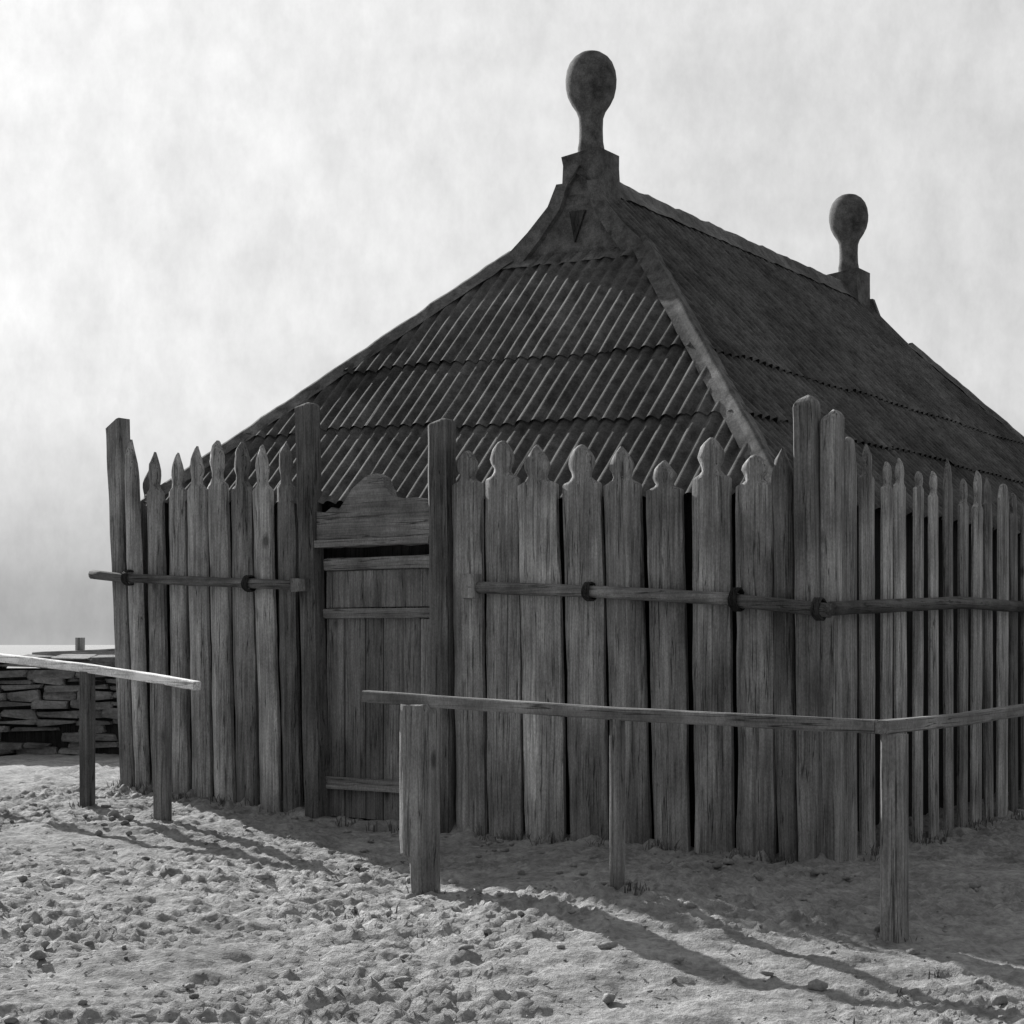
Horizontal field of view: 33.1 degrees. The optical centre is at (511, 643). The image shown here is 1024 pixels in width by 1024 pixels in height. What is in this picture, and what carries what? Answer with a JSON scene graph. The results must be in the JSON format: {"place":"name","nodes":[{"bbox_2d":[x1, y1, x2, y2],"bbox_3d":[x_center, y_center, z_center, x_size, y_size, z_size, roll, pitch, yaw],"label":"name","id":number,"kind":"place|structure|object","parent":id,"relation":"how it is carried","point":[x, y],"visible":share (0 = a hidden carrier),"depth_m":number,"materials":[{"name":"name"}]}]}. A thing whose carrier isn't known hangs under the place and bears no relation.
{"place":"outdoors","nodes":[
{"label":"outdoors","id":0,"kind":"place"},
{"bbox_2d":[0,654,118,754],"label":"stone wall","id":1,"kind":"structure","parent":0,"point":[39,710],"depth_m":20.76,"materials":[{"name":"grey stone"}]},
{"bbox_2d":[0,645,1023,1023],"bbox_3d":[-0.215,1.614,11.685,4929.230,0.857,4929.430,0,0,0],"label":"ground","id":2,"kind":"structure","parent":0,"point":[982,937],"depth_m":9.91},
{"bbox_2d":[32,638,114,655],"bbox_3d":[-5.242,0.646,23.550,2.592,1.509,0.194,0,0,0],"label":"pole fence","id":3,"kind":"object","parent":2,"relation":"on","point":[79,645],"visible":0.13,"depth_m":23.46,"materials":[{"name":"grey wood"}]},
{"bbox_2d":[0,653,200,820],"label":"railing","id":4,"kind":"object","parent":2,"relation":"on","point":[162,746],"visible":0.91,"depth_m":13.95,"materials":[{"name":"grey wood"}]},
{"bbox_2d":[88,418,309,812],"bbox_3d":[0.114,-0.252,19.334,2.607,3.604,10.507,0,0,34],"label":"palisade fence","id":5,"kind":"object","parent":2,"relation":"on","point":[199,532],"visible":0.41,"depth_m":15.01,"materials":[{"name":"grey wood"}]},
{"bbox_2d":[294,402,456,833],"bbox_3d":[-1.119,-0.187,14.051,1.591,3.671,0.224,0,0,34],"label":"gateway","id":6,"kind":"object","parent":2,"relation":"on","point":[390,628],"visible":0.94,"depth_m":14.13,"materials":[{"name":"grey wood"}]},
{"bbox_2d":[323,555,429,819],"bbox_3d":[-1.079,0.362,14.100,1.141,2.163,0.097,0,0,34],"label":"door","id":7,"kind":"structure","parent":6,"relation":"in","point":[376,614],"depth_m":14.15,"materials":[{"name":"grey wood"}]},
{"bbox_2d":[0,793,1022,1023],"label":"clods","id":8,"kind":"object","parent":2,"relation":"on","point":[38,954],"visible":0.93,"depth_m":10.24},
{"bbox_2d":[143,50,1023,853],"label":"hut","id":9,"kind":"object","parent":2,"relation":"on","point":[601,312],"visible":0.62,"depth_m":15.14,"materials":[{"name":"wood"}]},
{"bbox_2d":[452,395,843,862],"bbox_3d":[0.889,-0.029,12.713,3.252,3.400,0.379,0,0,34],"label":"palisade fence","id":10,"kind":"object","parent":2,"relation":"on","point":[789,525],"visible":0.93,"depth_m":12.52,"materials":[{"name":"grey wood"}]},
{"bbox_2d":[362,690,1023,942],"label":"railing","id":11,"kind":"object","parent":2,"relation":"on","point":[419,834],"visible":0.96,"depth_m":10.46,"materials":[{"name":"grey wood"}]},
{"bbox_2d":[824,437,1023,860],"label":"palisade fence","id":12,"kind":"object","parent":2,"relation":"on","point":[1007,605],"visible":0.85,"depth_m":13.46,"materials":[{"name":"grey wood"}]},
{"bbox_2d":[0,0,1023,644],"label":"sky","id":13,"kind":"structure","parent":0,"point":[209,208],"materials":[{"name":"grey"}]},
{"bbox_2d":[69,780,1023,1023],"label":"dry grass","id":14,"kind":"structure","parent":0,"point":[222,801],"depth_m":12.96,"materials":[{"name":"grey plant"}]}
]}

